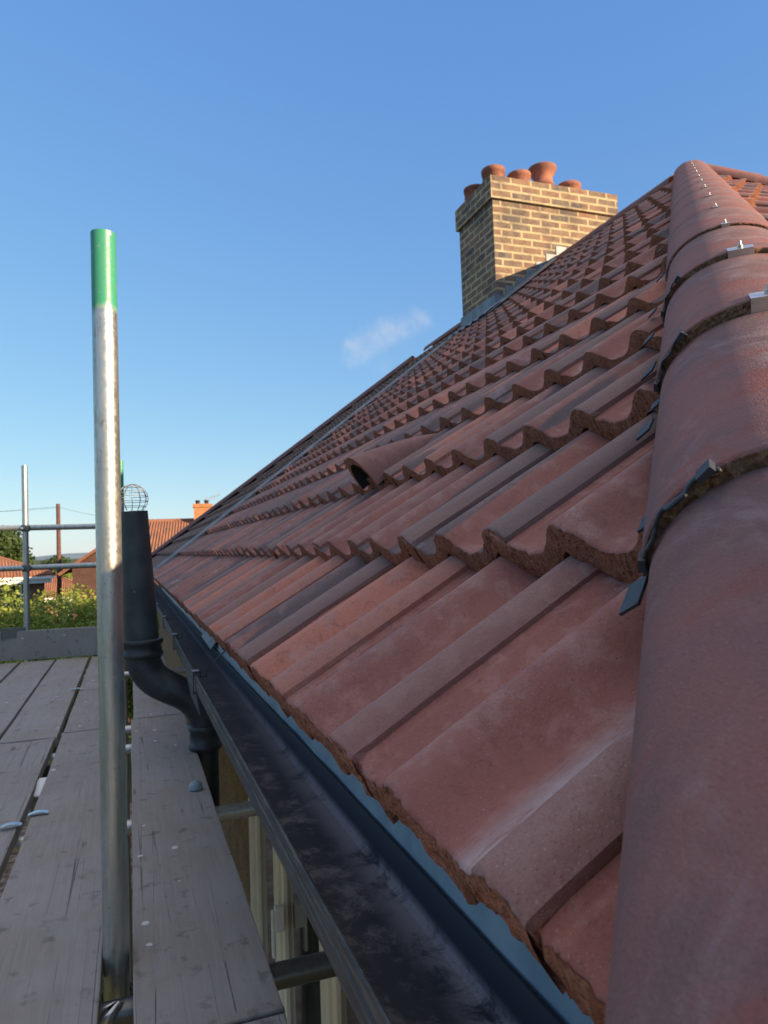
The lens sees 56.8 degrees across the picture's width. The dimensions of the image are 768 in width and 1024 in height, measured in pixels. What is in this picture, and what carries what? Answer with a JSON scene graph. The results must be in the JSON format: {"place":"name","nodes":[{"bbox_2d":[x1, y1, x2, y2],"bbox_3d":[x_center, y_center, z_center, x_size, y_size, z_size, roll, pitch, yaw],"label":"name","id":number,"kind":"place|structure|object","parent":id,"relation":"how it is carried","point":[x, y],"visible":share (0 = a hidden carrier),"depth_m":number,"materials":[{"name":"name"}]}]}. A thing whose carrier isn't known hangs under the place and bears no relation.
{"place":"outdoors","nodes":[
{"label":"outdoors","id":0,"kind":"place"},
{"bbox_2d":[0,556,55,627],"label":"house","id":1,"kind":"structure","parent":0,"point":[38,579],"depth_m":30.25,"materials":[{"name":"red brick"}]},
{"bbox_2d":[0,584,21,610],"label":"hedge","id":2,"kind":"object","parent":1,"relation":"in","point":[13,587],"depth_m":30.00,"materials":[{"name":"green plant"}]},
{"bbox_2d":[45,575,72,623],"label":"house","id":3,"kind":"structure","parent":0,"point":[66,582],"depth_m":43.14,"materials":[{"name":"red brick"}]},
{"bbox_2d":[35,553,87,559],"bbox_3d":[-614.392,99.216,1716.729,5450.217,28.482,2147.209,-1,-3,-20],"label":"hills","id":4,"kind":"structure","parent":0,"point":[75,555],"depth_m":2198.66,"materials":[{"name":"grey"}]},
{"bbox_2d":[0,802,132,947],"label":"path","id":5,"kind":"structure","parent":0,"point":[7,871],"depth_m":11.71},
{"bbox_2d":[21,465,32,826],"bbox_3d":[-2.991,2.571,6.000,0.048,5.955,0.082,-5,-4,44],"label":"scaffold tube","id":6,"kind":"object","parent":5,"relation":"on","point":[25,541],"visible":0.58,"depth_m":6.08,"materials":[{"name":"metal"}]},
{"bbox_2d":[21,525,29,531],"bbox_3d":[-3.082,0.140,6.101,0.070,0.056,0.091,-1,-3,-20],"label":"scaffold coupler","id":7,"kind":"object","parent":6,"relation":"attached to","point":[25,528],"visible":1,"depth_m":6.08,"materials":[{"name":"metal"}]},
{"bbox_2d":[21,565,30,571],"bbox_3d":[-3.068,0.481,6.085,0.070,0.056,0.091,-1,-3,-20],"label":"scaffold coupler","id":8,"kind":"object","parent":6,"relation":"attached to","point":[24,568],"visible":1,"depth_m":6.06,"materials":[{"name":"metal"}]},
{"bbox_2d":[0,562,95,571],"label":"guard rail","id":9,"kind":"object","parent":8,"relation":"attached to","point":[51,566],"visible":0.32,"depth_m":6.17,"materials":[{"name":"metal"}]},
{"bbox_2d":[0,524,94,530],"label":"guard rail","id":10,"kind":"object","parent":6,"relation":"attached to","point":[49,527],"visible":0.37,"depth_m":6.16,"materials":[{"name":"metal"}]},
{"bbox_2d":[90,229,129,1001],"bbox_3d":[-0.475,2.336,1.330,0.048,5.799,0.132,-1,-3,-14],"label":"scaffold tube","id":11,"kind":"object","parent":5,"relation":"on","point":[113,809],"visible":1,"depth_m":1.39,"materials":[{"name":"silver metal"}]},
{"bbox_2d":[101,968,102,995],"bbox_3d":[-1.040,1.085,2.700,0.048,0.048,7.900,-1,-3,-20],"label":"ledger tube","id":12,"kind":"object","parent":11,"relation":"attached to","point":[102,983],"depth_m":1.50,"materials":[{"name":"metal"}]},
{"bbox_2d":[47,744,130,765],"bbox_3d":[-1.589,1.032,2.879,1.920,0.048,0.048,-1,-3,-20],"label":"transom tube","id":13,"kind":"object","parent":12,"relation":"on","point":[128,749],"depth_m":3.03,"materials":[{"name":"metal"}]},
{"bbox_2d":[0,730,102,1023],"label":"scaffold board","id":14,"kind":"object","parent":13,"relation":"on","point":[51,952],"visible":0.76,"depth_m":1.58,"materials":[{"name":"wood"}]},
{"bbox_2d":[28,810,48,815],"bbox_3d":[-1.040,0.904,2.137,0.056,0.008,0.022,-1,-3,-20],"label":"board clip","id":15,"kind":"object","parent":14,"relation":"attached to","point":[38,811],"visible":1,"depth_m":2.13,"materials":[{"name":"metal"}]},
{"bbox_2d":[58,719,189,743],"bbox_3d":[-1.710,1.053,3.218,1.920,0.048,0.048,-1,-3,-20],"label":"transom tube","id":16,"kind":"object","parent":12,"relation":"on","point":[127,730],"depth_m":3.37,"materials":[{"name":"metal"}]},
{"bbox_2d":[0,660,54,739],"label":"scaffold board","id":17,"kind":"object","parent":16,"relation":"on","point":[20,683],"visible":0.87,"depth_m":4.26,"materials":[{"name":"wood"}]},
{"bbox_2d":[0,657,88,745],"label":"scaffold board","id":18,"kind":"object","parent":16,"relation":"on","point":[44,713],"visible":0.97,"depth_m":3.72,"materials":[{"name":"wood"}]},
{"bbox_2d":[64,656,98,732],"bbox_3d":[-1.731,1.063,4.349,0.228,0.041,2.501,-1,-3,-20],"label":"scaffold board","id":19,"kind":"object","parent":16,"relation":"on","point":[84,715],"visible":0.45,"depth_m":3.67,"materials":[{"name":"wood"}]},
{"bbox_2d":[133,655,181,718],"bbox_3d":[-1.478,1.061,4.509,0.225,0.043,2.371,-1,-3,-20],"label":"scaffold board","id":20,"kind":"object","parent":16,"relation":"on","point":[145,705],"visible":0.29,"depth_m":3.58,"materials":[{"name":"wood"}]},
{"bbox_2d":[0,626,123,661],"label":"toe board","id":21,"kind":"object","parent":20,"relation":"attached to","point":[20,643],"visible":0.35,"depth_m":5.46,"materials":[{"name":"grey wood"}]},
{"bbox_2d":[81,666,185,681],"bbox_3d":[-2.279,1.149,4.806,1.920,0.048,0.048,-1,-3,-20],"label":"transom tube","id":22,"kind":"object","parent":12,"relation":"on","point":[179,670],"visible":0.17,"depth_m":5.07,"materials":[{"name":"metal"}]},
{"bbox_2d":[11,801,257,854],"bbox_3d":[-1.286,0.979,2.002,1.900,0.048,0.048,-1,-3,-20],"label":"transom tube","id":23,"kind":"object","parent":12,"relation":"on","point":[233,811],"visible":0.3,"depth_m":2.27,"materials":[{"name":"metal"}]},
{"bbox_2d":[101,951,335,1023],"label":"transom tube","id":24,"kind":"object","parent":12,"relation":"on","point":[301,970],"visible":0.3,"depth_m":1.39,"materials":[{"name":"silver metal"}]},
{"bbox_2d":[0,662,18,682],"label":"scaffold board","id":25,"kind":"object","parent":24,"relation":"on","point":[7,670],"visible":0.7,"depth_m":5.02,"materials":[{"name":"wood"}]},
{"bbox_2d":[0,738,54,880],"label":"scaffold board","id":26,"kind":"object","parent":24,"relation":"on","point":[23,765],"visible":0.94,"depth_m":2.48,"materials":[{"name":"wood"}]},
{"bbox_2d":[0,822,21,828],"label":"board clip","id":27,"kind":"object","parent":26,"relation":"on","point":[12,823],"visible":1,"depth_m":2.04,"materials":[{"name":"metal"}]},
{"bbox_2d":[34,777,46,796],"bbox_3d":[-1.199,0.953,2.466,0.043,0.022,0.170,-1,-3,-18],"label":"wood scrap","id":28,"kind":"object","parent":26,"relation":"on","point":[40,784],"visible":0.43,"depth_m":2.47,"materials":[{"name":"white paint"}]},
{"bbox_2d":[99,1001,123,1023],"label":"scaffold clamp","id":29,"kind":"object","parent":24,"relation":"attached to","point":[109,1013],"visible":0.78,"depth_m":1.27,"materials":[{"name":"metal"}]},
{"bbox_2d":[131,714,285,1023],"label":"scaffold board","id":30,"kind":"object","parent":24,"relation":"on","point":[199,956],"visible":0.96,"depth_m":1.56,"materials":[{"name":"wood"}]},
{"bbox_2d":[189,780,201,790],"bbox_3d":[-0.616,0.892,2.321,0.043,0.026,0.043,-1,-3,-20],"label":"plastic cap","id":31,"kind":"object","parent":30,"relation":"on","point":[195,785],"visible":1,"depth_m":2.31,"materials":[{"name":"plastic"}]},
{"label":"transom tube","id":32,"kind":"object","parent":12,"relation":"on","visible":0},
{"bbox_2d":[244,1013,286,1023],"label":"scaffold board","id":33,"kind":"object","parent":32,"relation":"on","point":[279,1019],"visible":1,"depth_m":1.17,"materials":[{"name":"wood"}]},
{"bbox_2d":[101,983,132,1001],"bbox_3d":[-0.529,0.994,1.418,0.070,0.056,0.091,-1,-3,-20],"label":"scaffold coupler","id":34,"kind":"object","parent":11,"relation":"attached to","point":[131,992],"visible":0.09,"depth_m":1.43,"materials":[{"name":"metal"}]},
{"bbox_2d":[120,460,132,982],"bbox_3d":[-2.219,2.532,6.126,0.048,5.990,0.071,-2,-3,9],"label":"scaffold tube","id":35,"kind":"object","parent":5,"relation":"on","point":[128,803],"visible":0.34,"depth_m":6.11,"materials":[{"name":"silver metal"}]},
{"bbox_2d":[33,559,131,810],"bbox_3d":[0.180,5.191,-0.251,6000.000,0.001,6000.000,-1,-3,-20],"label":"ground","id":36,"kind":"structure","parent":0,"point":[47,769],"depth_m":17.18,"materials":[{"name":"grey plant"}]},
{"bbox_2d":[0,525,34,564],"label":"tree","id":37,"kind":"object","parent":36,"relation":"on","point":[11,544],"visible":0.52,"depth_m":38.61,"materials":[{"name":"green plant"}]},
{"bbox_2d":[0,576,77,752],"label":"tree","id":38,"kind":"object","parent":36,"relation":"on","point":[7,618],"visible":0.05,"depth_m":17.30,"materials":[{"name":"green plant"}]},
{"bbox_2d":[37,555,70,578],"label":"tree","id":39,"kind":"object","parent":36,"relation":"on","point":[51,560],"visible":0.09,"depth_m":59.53,"materials":[{"name":"green plant"}]},
{"bbox_2d":[56,504,61,626],"bbox_3d":[-14.604,3.443,31.977,0.238,7.633,0.304,-1,-3,-20],"label":"telegraph pole","id":40,"kind":"object","parent":36,"relation":"on","point":[58,545],"visible":0.57,"depth_m":31.95,"materials":[{"name":"brown wood"}]},
{"bbox_2d":[56,572,71,578],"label":"tree","id":41,"kind":"object","parent":36,"relation":"on","point":[68,575],"visible":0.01,"depth_m":50.95,"materials":[{"name":"green plant"}]},
{"bbox_2d":[11,583,158,726],"bbox_3d":[-6.701,3.970,16.932,3.649,4.586,4.032,1,-4,-43],"label":"tree","id":42,"kind":"object","parent":36,"relation":"on","point":[87,612],"visible":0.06,"depth_m":16.48,"materials":[{"name":"green plant"}]},
{"bbox_2d":[149,500,212,551],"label":"house","id":43,"kind":"structure","parent":36,"relation":"on","point":[162,531],"depth_m":31.70,"materials":[{"name":"tile"}]},
{"bbox_2d":[151,322,460,713],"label":"house","id":44,"kind":"structure","parent":36,"relation":"on","point":[180,539],"depth_m":9.81,"materials":[{"name":"tile"}]},
{"bbox_2d":[153,160,767,1023],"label":"house","id":45,"kind":"structure","parent":36,"relation":"on","point":[467,628],"depth_m":0.74,"materials":[{"name":"tile"}]},
{"bbox_2d":[121,484,221,805],"bbox_3d":[-0.774,2.596,2.699,0.386,5.432,0.160,-2,-3,-1],"label":"soil vent pipe","id":46,"kind":"object","parent":45,"relation":"attached to","point":[152,675],"visible":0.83,"depth_m":2.75,"materials":[{"name":"paint"}]},
{"bbox_2d":[248,797,359,1023],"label":"window","id":47,"kind":"structure","parent":45,"relation":"in","point":[285,931],"depth_m":2.31,"materials":[{"name":"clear glass"}]},
{"bbox_2d":[58,548,158,722],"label":"house","id":48,"kind":"structure","parent":0,"point":[85,576],"depth_m":21.89,"materials":[{"name":"brick"}]},
{"bbox_2d":[0,0,767,556],"label":"sky","id":49,"kind":"structure","parent":0,"point":[279,185],"materials":[{"name":"blue"}]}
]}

